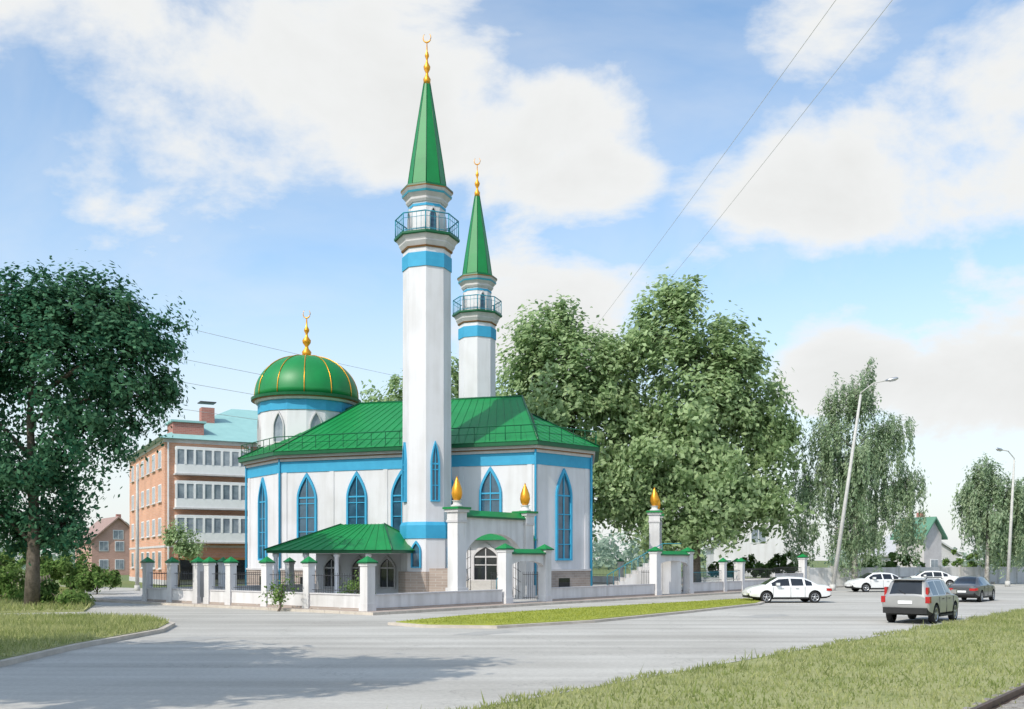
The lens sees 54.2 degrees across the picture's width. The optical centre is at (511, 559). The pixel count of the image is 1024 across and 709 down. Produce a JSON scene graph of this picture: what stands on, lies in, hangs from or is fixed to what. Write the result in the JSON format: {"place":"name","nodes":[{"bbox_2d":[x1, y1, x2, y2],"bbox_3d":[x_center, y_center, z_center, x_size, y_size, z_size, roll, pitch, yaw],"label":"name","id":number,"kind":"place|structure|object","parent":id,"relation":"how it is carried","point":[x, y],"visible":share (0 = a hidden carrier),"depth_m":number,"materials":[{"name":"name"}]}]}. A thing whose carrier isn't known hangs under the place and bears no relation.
{"place":"outdoors","nodes":[
{"label":"outdoors","id":0,"kind":"place"},
{"bbox_2d":[0,585,94,612],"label":"side verge","id":1,"kind":"structure","parent":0,"point":[41,611],"depth_m":45.96,"materials":[{"name":"green plant"}]},
{"bbox_2d":[0,552,17,572],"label":"shrub","id":2,"kind":"object","parent":1,"relation":"on","point":[3,562],"visible":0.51,"depth_m":65.70,"materials":[{"name":"green plant"}]},
{"bbox_2d":[0,563,25,598],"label":"shrub","id":3,"kind":"object","parent":1,"relation":"on","point":[10,576],"visible":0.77,"depth_m":56.67,"materials":[{"name":"green plant"}]},
{"bbox_2d":[4,572,52,594],"bbox_3d":[-34.298,1.550,57.038,15.301,1.700,0.198,0,0,-41],"label":"wooden fence","id":4,"kind":"object","parent":1,"relation":"on","point":[40,581],"visible":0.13,"depth_m":61.54,"materials":[{"name":"brown wood"}]},
{"bbox_2d":[1,578,61,600],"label":"shrub","id":5,"kind":"object","parent":1,"relation":"on","point":[14,593],"visible":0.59,"depth_m":54.85,"materials":[{"name":"green plant"}]},
{"bbox_2d":[0,534,72,582],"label":"shrub","id":6,"kind":"object","parent":1,"relation":"on","point":[22,561],"visible":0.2,"depth_m":83.50,"materials":[{"name":"green plant"}]},
{"bbox_2d":[40,586,95,605],"bbox_3d":[-22.629,1.906,50.576,3.168,1.236,1.995,0,0,15],"label":"shrub","id":7,"kind":"object","parent":1,"relation":"on","point":[65,596],"visible":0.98,"depth_m":50.08,"materials":[{"name":"green plant"}]},
{"bbox_2d":[40,551,111,589],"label":"shrub","id":8,"kind":"object","parent":1,"relation":"on","point":[59,571],"visible":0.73,"depth_m":69.37,"materials":[{"name":"green plant"}]},
{"bbox_2d":[71,566,121,593],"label":"shrub","id":9,"kind":"object","parent":1,"relation":"on","point":[88,583],"visible":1,"depth_m":65.66,"materials":[{"name":"green plant"}]},
{"bbox_2d":[0,250,200,605],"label":"broadleaf tree","id":10,"kind":"object","parent":1,"relation":"on","point":[94,320],"visible":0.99,"depth_m":49.12,"materials":[{"name":"green plant"}]},
{"bbox_2d":[173,473,247,543],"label":"loggia slab","id":11,"kind":"structure","parent":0,"point":[211,475],"depth_m":96.19,"materials":[{"name":"grey concrete"}]},
{"bbox_2d":[174,464,247,541],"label":"loggia parapet","id":12,"kind":"structure","parent":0,"point":[211,503],"depth_m":96.18,"materials":[{"name":"white paint"}]},
{"bbox_2d":[174,446,248,518],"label":"loggia head","id":13,"kind":"object","parent":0,"point":[209,483],"visible":0.76,"depth_m":96.05},
{"bbox_2d":[85,583,685,602],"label":"mosque yard pavement","id":14,"kind":"structure","parent":0,"point":[126,595],"depth_m":63.70,"materials":[{"name":"grey concrete"}]},
{"bbox_2d":[338,570,375,593],"bbox_3d":[-8.196,1.458,52.418,2.116,2.123,1.590,0,0,-22],"label":"shrub","id":15,"kind":"object","parent":14,"relation":"on","point":[354,587],"visible":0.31,"depth_m":52.29,"materials":[{"name":"green plant"}]},
{"bbox_2d":[394,34,459,592],"bbox_3d":[-5.230,-15.022,61.500,3.732,34.644,3.732,0,0,-25],"label":"minaret","id":16,"kind":"object","parent":14,"relation":"on","point":[426,241],"visible":0.91,"depth_m":60.34,"materials":[{"name":"paint"}]},
{"bbox_2d":[413,544,418,566],"bbox_3d":[-5.230,-0.300,61.500,2.472,1.400,2.472,0,0,-25],"label":"base window glass","id":17,"kind":"structure","parent":16,"relation":"in","point":[416,549],"depth_m":60.09,"materials":[{"name":"blue glass"}]},
{"bbox_2d":[402,441,451,502],"bbox_3d":[-5.230,-5.348,61.500,2.561,3.656,2.561,0,0,20],"label":"slit window frame","id":18,"kind":"structure","parent":16,"relation":"in","point":[404,453],"depth_m":60.61,"materials":[{"name":"blue paint"}]},
{"bbox_2d":[411,541,447,567],"bbox_3d":[-5.230,-0.342,61.500,2.741,1.624,2.741,0,0,-25],"label":"base window frame","id":19,"kind":"structure","parent":16,"relation":"in","point":[415,542],"depth_m":60.01,"materials":[{"name":"blue paint"}]},
{"bbox_2d":[432,448,437,499],"bbox_3d":[-5.230,-5.300,61.500,2.279,3.400,2.279,0,0,20],"label":"slit window glass","id":20,"kind":"structure","parent":16,"relation":"in","point":[433,466],"depth_m":60.21,"materials":[{"name":"blue glass"}]},
{"bbox_2d":[238,311,680,596],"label":"mosque","id":21,"kind":"structure","parent":14,"relation":"on","point":[322,463],"depth_m":65.85,"materials":[{"name":"white paint"}]},
{"bbox_2d":[257,411,321,445],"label":"drum window frame","id":22,"kind":"structure","parent":21,"relation":"in","point":[258,421],"depth_m":71.85,"materials":[{"name":"white paint"}]},
{"bbox_2d":[274,414,320,441],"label":"drum window glass","id":23,"kind":"structure","parent":21,"relation":"in","point":[278,428],"depth_m":71.82,"materials":[{"name":"grey glass"}]},
{"bbox_2d":[325,559,393,586],"bbox_3d":[-9.726,0.800,63.765,5.000,1.800,0.001,0,0,20],"label":"porch window glass","id":24,"kind":"structure","parent":21,"relation":"in","point":[383,572],"depth_m":63.22,"materials":[{"name":"black glass"}]},
{"bbox_2d":[323,555,395,588],"bbox_3d":[-9.739,0.740,63.727,5.200,2.120,0.160,0,0,20],"label":"porch window frame","id":25,"kind":"structure","parent":21,"relation":"in","point":[332,557],"depth_m":63.63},
{"bbox_2d":[260,472,569,558],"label":"window glass","id":26,"kind":"structure","parent":21,"relation":"in","point":[485,504],"depth_m":65.26,"materials":[{"name":"blue glass"}]},
{"bbox_2d":[260,576,569,586],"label":"basement windows","id":27,"kind":"structure","parent":21,"relation":"in","point":[563,582],"depth_m":63.74,"materials":[{"name":"black glass"}]},
{"bbox_2d":[258,467,572,559],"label":"window frame","id":28,"kind":"structure","parent":21,"relation":"in","point":[490,469],"depth_m":65.90,"materials":[{"name":"blue paint"}]},
{"bbox_2d":[140,554,808,610],"bbox_3d":[-2.723,0.880,73.911,30.677,2.840,50.740,0,0,38],"label":"boundary fence","id":29,"kind":"object","parent":14,"relation":"on","point":[226,590],"visible":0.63,"depth_m":52.15,"materials":[{"name":"white paint"}]},
{"bbox_2d":[452,158,501,397],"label":"minaret","id":30,"kind":"object","parent":14,"relation":"on","point":[477,317],"visible":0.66,"depth_m":79.47,"materials":[{"name":"paint"}]},
{"bbox_2d":[442,476,537,598],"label":"ceremonial arch","id":31,"kind":"structure","parent":14,"relation":"on","point":[467,527],"depth_m":55.65,"materials":[{"name":"white paint"}]},
{"bbox_2d":[495,289,676,541],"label":"poplar tree","id":32,"kind":"object","parent":14,"relation":"on","point":[600,394],"visible":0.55,"depth_m":89.67,"materials":[{"name":"green plant"}]},
{"bbox_2d":[646,487,663,549],"bbox_3d":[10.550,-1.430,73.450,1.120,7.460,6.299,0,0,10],"label":"decorative pillar","id":33,"kind":"structure","parent":14,"relation":"on","point":[655,523],"depth_m":70.58,"materials":[{"name":"white paint"}]},
{"bbox_2d":[641,546,695,594],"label":"entrance gate","id":34,"kind":"structure","parent":14,"relation":"on","point":[657,557],"depth_m":66.08,"materials":[{"name":"white paint"}]},
{"bbox_2d":[597,267,817,581],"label":"poplar tree","id":35,"kind":"object","parent":14,"relation":"on","point":[704,467],"visible":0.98,"depth_m":88.11,"materials":[{"name":"green plant"}]},
{"bbox_2d":[681,571,737,581],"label":"yard railing","id":36,"kind":"object","parent":14,"relation":"on","point":[708,576],"visible":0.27,"depth_m":79.44,"materials":[{"name":"metal"}]},
{"bbox_2d":[98,591,741,611],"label":"footpath","id":37,"kind":"structure","parent":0,"point":[440,607],"depth_m":52.67,"materials":[{"name":"concrete"}]},
{"bbox_2d":[495,543,553,603],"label":"entrance gate","id":38,"kind":"structure","parent":37,"relation":"on","point":[509,556],"depth_m":54.05,"materials":[{"name":"white paint"}]},
{"bbox_2d":[0,583,1023,708],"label":"asphalt road","id":39,"kind":"structure","parent":0,"point":[263,659],"depth_m":25.63,"materials":[{"name":"grey asphalt"}]},
{"bbox_2d":[0,621,174,666],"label":"island kerb","id":40,"kind":"structure","parent":39,"relation":"on","point":[47,652],"depth_m":27.05,"materials":[{"name":"concrete"}]},
{"bbox_2d":[0,610,168,659],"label":"grass island","id":41,"kind":"structure","parent":40,"relation":"on","point":[31,651],"depth_m":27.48,"materials":[{"name":"green plant"}]},
{"bbox_2d":[134,467,139,590],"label":"utility pole","id":42,"kind":"object","parent":39,"relation":"on","point":[136,586],"visible":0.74,"depth_m":74.91,"materials":[{"name":"concrete"}]},
{"bbox_2d":[126,636,226,643],"bbox_3d":[-10.052,2.392,30.012,1.477,0.001,3.172,0,0,38],"label":"road patch","id":43,"kind":"object","parent":39,"relation":"on","point":[193,638],"visible":1,"depth_m":29.72,"materials":[{"name":"grey asphalt"}]},
{"bbox_2d":[258,575,300,611],"bbox_3d":[-10.907,1.557,46.592,2.118,1.923,1.438,0,0,0],"label":"shrub","id":44,"kind":"object","parent":39,"relation":"on","point":[280,596],"visible":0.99,"depth_m":46.54,"materials":[{"name":"green plant"}]},
{"bbox_2d":[388,601,764,628],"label":"lawn kerb","id":45,"kind":"structure","parent":39,"relation":"on","point":[556,623],"depth_m":37.28,"materials":[{"name":"concrete"}]},
{"bbox_2d":[739,614,788,617],"bbox_3d":[10.885,2.392,42.764,1.402,0.001,3.584,0,0,35],"label":"road patch","id":46,"kind":"object","parent":39,"relation":"on","point":[765,616],"visible":1,"depth_m":42.73,"materials":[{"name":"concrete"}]},
{"bbox_2d":[742,576,831,602],"bbox_3d":[15.501,1.661,56.600,4.742,1.477,2.100,0,0,-3],"label":"sedan car","id":47,"kind":"object","parent":39,"relation":"on","point":[789,587],"visible":0.99,"depth_m":55.79,"materials":[{"name":"white paint"}]},
{"bbox_2d":[829,377,897,590],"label":"street lamp","id":48,"kind":"object","parent":39,"relation":"on","point":[832,585],"visible":0.92,"depth_m":77.89,"materials":[{"name":"metal"}]},
{"bbox_2d":[844,572,900,591],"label":"sedan car","id":49,"kind":"object","parent":39,"relation":"on","point":[866,582],"visible":0.66,"depth_m":74.66,"materials":[{"name":"white paint"}]},
{"bbox_2d":[810,567,1023,585],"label":"concrete wall","id":50,"kind":"structure","parent":39,"relation":"on","point":[820,576],"depth_m":97.48,"materials":[{"name":"grey concrete"}]},
{"bbox_2d":[807,565,1017,582],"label":"wall posts","id":51,"kind":"object","parent":50,"relation":"attached to","point":[831,567],"depth_m":98.68,"materials":[{"name":"concrete"}]},
{"bbox_2d":[881,577,958,623],"bbox_3d":[16.094,1.521,39.192,2.100,1.757,4.570,0,0,38],"label":"suv car","id":52,"kind":"object","parent":39,"relation":"on","point":[933,599],"visible":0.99,"depth_m":37.70,"materials":[{"name":"silver metal"}]},
{"bbox_2d":[908,571,957,585],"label":"sedan car","id":53,"kind":"object","parent":39,"relation":"on","point":[948,579],"visible":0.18,"depth_m":86.73,"materials":[{"name":"white paint"}]},
{"bbox_2d":[948,576,995,601],"bbox_3d":[26.899,1.661,58.499,2.100,1.477,4.742,0,0,38],"label":"sedan car","id":54,"kind":"object","parent":39,"relation":"on","point":[979,588],"visible":0.84,"depth_m":57.09,"materials":[{"name":"paint"}]},
{"bbox_2d":[996,448,1014,586],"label":"street lamp","id":55,"kind":"object","parent":39,"relation":"on","point":[1007,582],"visible":1,"depth_m":89.90,"materials":[{"name":"metal"}]},
{"bbox_2d":[0,0,1023,560],"label":"sky","id":56,"kind":"structure","parent":0,"point":[246,162],"materials":[{"name":"blue"}]},
{"bbox_2d":[15,561,1016,708],"bbox_3d":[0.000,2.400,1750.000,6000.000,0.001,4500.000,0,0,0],"label":"ground","id":57,"kind":"structure","parent":0,"point":[127,583],"depth_m":165.73,"materials":[{"name":"green plant"}]},
{"bbox_2d":[74,514,129,574],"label":"brick cottage","id":58,"kind":"structure","parent":57,"relation":"on","point":[110,540],"depth_m":159.76,"materials":[{"name":"brown brick"}]},
{"bbox_2d":[99,541,123,568],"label":"window frames","id":59,"kind":"structure","parent":58,"relation":"in","point":[99,541],"depth_m":159.72,"materials":[{"name":"white plastic"}]},
{"bbox_2d":[100,542,123,568],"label":"window glass","id":60,"kind":"structure","parent":58,"relation":"in","point":[103,545],"depth_m":158.98,"materials":[{"name":"grey glass"}]},
{"bbox_2d":[159,519,209,586],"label":"broadleaf tree","id":61,"kind":"object","parent":57,"relation":"on","point":[183,547],"visible":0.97,"depth_m":89.72,"materials":[{"name":"green plant"}]},
{"bbox_2d":[129,576,242,584],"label":"plinth","id":62,"kind":"structure","parent":57,"relation":"on","point":[154,580],"depth_m":97.80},
{"bbox_2d":[178,560,244,579],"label":"shopfront","id":63,"kind":"object","parent":62,"relation":"on","point":[186,566],"visible":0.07,"depth_m":95.67,"materials":[{"name":"black glass"}]},
{"bbox_2d":[130,442,250,579],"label":"walls","id":64,"kind":"structure","parent":57,"relation":"on","point":[156,511],"depth_m":97.98,"materials":[{"name":"orange brick"}]},
{"bbox_2d":[130,468,161,569],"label":"side window sills","id":65,"kind":"structure","parent":64,"relation":"attached to","point":[147,506],"depth_m":101.23,"materials":[{"name":"beige concrete"}]},
{"bbox_2d":[132,450,161,568],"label":"side window frames","id":66,"kind":"structure","parent":64,"relation":"attached to","point":[149,504],"depth_m":103.00,"materials":[{"name":"white plastic"}]},
{"bbox_2d":[132,451,160,567],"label":"side window glass","id":67,"kind":"object","parent":66,"relation":"attached to","point":[153,501],"visible":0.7,"depth_m":100.87,"materials":[{"name":"glass"}]},
{"bbox_2d":[129,545,247,549],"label":"string course","id":68,"kind":"object","parent":64,"relation":"attached to","point":[161,546],"visible":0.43,"depth_m":97.86,"materials":[{"name":"paint"}]},
{"bbox_2d":[129,438,258,463],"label":"frieze","id":69,"kind":"object","parent":64,"relation":"on","point":[152,447],"visible":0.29,"depth_m":97.31,"materials":[{"name":"paint"}]},
{"bbox_2d":[126,409,257,460],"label":"roof","id":70,"kind":"structure","parent":69,"relation":"on","point":[229,428],"depth_m":101.36,"materials":[{"name":"teal metal"}]},
{"bbox_2d":[167,422,203,434],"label":"dormer","id":71,"kind":"object","parent":70,"relation":"on","point":[187,428],"visible":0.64,"depth_m":96.85,"materials":[{"name":"red brick"}]},
{"bbox_2d":[165,419,205,425],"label":"dormer roof","id":72,"kind":"structure","parent":71,"relation":"on","point":[186,421],"depth_m":96.80,"materials":[{"name":"teal metal"}]},
{"bbox_2d":[199,407,214,422],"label":"chimneys","id":73,"kind":"object","parent":70,"relation":"on","point":[209,417],"visible":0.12,"depth_m":102.31,"materials":[{"name":"red brick"}]},
{"bbox_2d":[197,401,215,404],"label":"chimney caps","id":74,"kind":"object","parent":73,"relation":"attached to","point":[206,402],"visible":0.33,"depth_m":102.49,"materials":[{"name":"metal"}]},
{"bbox_2d":[167,442,249,559],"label":"drainpipes","id":75,"kind":"object","parent":64,"relation":"attached to","point":[168,492],"visible":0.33,"depth_m":94.96,"materials":[{"name":"white plastic"}]},
{"bbox_2d":[177,449,244,532],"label":"loggia glass","id":76,"kind":"object","parent":64,"relation":"attached to","point":[208,489],"visible":0.69,"depth_m":96.10,"materials":[{"name":"grey glass"}]},
{"bbox_2d":[175,449,247,532],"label":"loggia mullions","id":77,"kind":"object","parent":64,"relation":"attached to","point":[185,485],"visible":0.82,"depth_m":95.75,"materials":[{"name":"white plastic"}]},
{"bbox_2d":[175,558,247,559],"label":"shop canopy","id":78,"kind":"object","parent":64,"relation":"attached to","point":[216,558],"visible":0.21,"depth_m":96.16,"materials":[{"name":"metal"}]},
{"bbox_2d":[360,352,458,401],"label":"poplar tree","id":79,"kind":"object","parent":57,"relation":"on","point":[394,380],"visible":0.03,"depth_m":103.08,"materials":[{"name":"green plant"}]},
{"bbox_2d":[93,586,844,614],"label":"footpath kerb","id":80,"kind":"structure","parent":57,"relation":"on","point":[370,613],"depth_m":50.47,"materials":[{"name":"concrete"}]},
{"bbox_2d":[0,521,1023,569],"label":"distant trees","id":81,"kind":"object","parent":57,"relation":"on","point":[603,551],"visible":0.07,"depth_m":253.15,"materials":[{"name":"green plant"}]},
{"bbox_2d":[707,554,759,577],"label":"shrub","id":82,"kind":"object","parent":57,"relation":"on","point":[750,563],"visible":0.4,"depth_m":95.69,"materials":[{"name":"green plant"}]},
{"bbox_2d":[752,551,809,577],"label":"shrub","id":83,"kind":"object","parent":57,"relation":"on","point":[781,560],"visible":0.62,"depth_m":102.91,"materials":[{"name":"green plant"}]},
{"bbox_2d":[782,357,931,579],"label":"weeping birch","id":84,"kind":"object","parent":57,"relation":"on","point":[869,461],"visible":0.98,"depth_m":91.26,"materials":[{"name":"green plant"}]},
{"bbox_2d":[840,562,883,567],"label":"shrub","id":85,"kind":"object","parent":57,"relation":"on","point":[869,565],"visible":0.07,"depth_m":96.14,"materials":[{"name":"green plant"}]},
{"bbox_2d":[865,552,924,566],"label":"shrub","id":86,"kind":"object","parent":57,"relation":"on","point":[891,556],"visible":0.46,"depth_m":99.55,"materials":[{"name":"green plant"}]},
{"bbox_2d":[858,533,962,566],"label":"grey cottage","id":87,"kind":"structure","parent":57,"relation":"on","point":[946,550],"depth_m":160.79,"materials":[{"name":"paint"}]},
{"bbox_2d":[896,535,941,566],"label":"walls","id":88,"kind":"structure","parent":57,"relation":"on","point":[933,546],"depth_m":120.06,"materials":[{"name":"white paint"}]},
{"bbox_2d":[928,522,940,534],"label":"gables","id":89,"kind":"object","parent":88,"relation":"on","point":[934,530],"visible":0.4,"depth_m":120.15,"materials":[{"name":"white paint"}]},
{"bbox_2d":[890,517,947,539],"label":"roof","id":90,"kind":"structure","parent":89,"relation":"on","point":[930,521],"depth_m":120.11,"materials":[{"name":"green metal"}]},
{"bbox_2d":[941,549,1006,566],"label":"shrub","id":91,"kind":"object","parent":57,"relation":"on","point":[957,562],"visible":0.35,"depth_m":111.79,"materials":[{"name":"green plant"}]},
{"bbox_2d":[950,451,1023,581],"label":"weeping birch","id":92,"kind":"object","parent":57,"relation":"on","point":[991,529],"visible":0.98,"depth_m":97.22,"materials":[{"name":"green plant"}]},
{"bbox_2d":[1004,477,1023,572],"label":"weeping birch","id":93,"kind":"object","parent":57,"relation":"on","point":[1022,564],"visible":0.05,"depth_m":103.73,"materials":[{"name":"green plant"}]},
{"bbox_2d":[396,598,760,624],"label":"lawn","id":94,"kind":"structure","parent":0,"point":[540,621],"depth_m":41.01,"materials":[{"name":"green plant"}]},
{"bbox_2d":[387,608,1023,708],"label":"roadside verge","id":95,"kind":"structure","parent":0,"point":[861,698],"depth_m":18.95,"materials":[{"name":"green plant"}]},
{"bbox_2d":[963,683,1023,708],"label":"curb","id":96,"kind":"structure","parent":95,"relation":"on","point":[1007,699],"depth_m":16.23,"materials":[{"name":"grey concrete"}]},
{"bbox_2d":[589,0,835,334],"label":"overhead wire","id":97,"kind":"object","parent":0,"point":[729,146],"visible":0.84,"depth_m":65.50,"materials":[{"name":"metal"}]},
{"bbox_2d":[706,544,803,576],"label":"walls","id":98,"kind":"structure","parent":0,"point":[763,553],"depth_m":142.13,"materials":[{"name":"white paint"}]},
{"bbox_2d":[717,521,799,544],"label":"gables","id":99,"kind":"object","parent":98,"relation":"on","point":[774,540],"visible":0.1,"depth_m":141.83,"materials":[{"name":"white paint"}]},
{"bbox_2d":[750,529,766,542],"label":"attic frame","id":100,"kind":"object","parent":99,"relation":"attached to","point":[758,537],"visible":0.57,"depth_m":142.01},
{"bbox_2d":[624,1,891,333],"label":"overhead wire","id":101,"kind":"object","parent":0,"point":[787,132],"visible":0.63,"depth_m":63.68,"materials":[{"name":"metal"}]},
{"bbox_2d":[752,530,765,541],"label":"attic glass","id":102,"kind":"object","parent":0,"point":[760,536],"visible":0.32,"depth_m":141.94,"materials":[{"name":"grey glass"}]},
{"bbox_2d":[931,560,937,566],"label":"window glass","id":103,"kind":"object","parent":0,"point":[932,563],"visible":0.64,"depth_m":120.03,"materials":[{"name":"grey glass"}]},
{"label":"utility pole","id":104,"kind":"object","parent":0,"visible":0},
{"bbox_2d":[1,281,399,376],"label":"overhead wire","id":105,"kind":"object","parent":104,"relation":"attached to","point":[264,346],"visible":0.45,"depth_m":89.77,"materials":[{"name":"metal"}]},
{"bbox_2d":[173,407,256,419],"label":"overhead wire","id":106,"kind":"object","parent":104,"relation":"attached to","point":[214,413],"visible":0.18,"depth_m":85.08,"materials":[{"name":"metal"}]},
{"bbox_2d":[178,381,253,394],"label":"overhead wire","id":107,"kind":"object","parent":104,"relation":"attached to","point":[213,387],"visible":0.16,"depth_m":84.70,"materials":[{"name":"metal"}]},
{"bbox_2d":[180,358,395,399],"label":"overhead wire","id":108,"kind":"object","parent":104,"relation":"attached to","point":[250,372],"visible":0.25,"depth_m":86.46,"materials":[{"name":"metal"}]}
]}

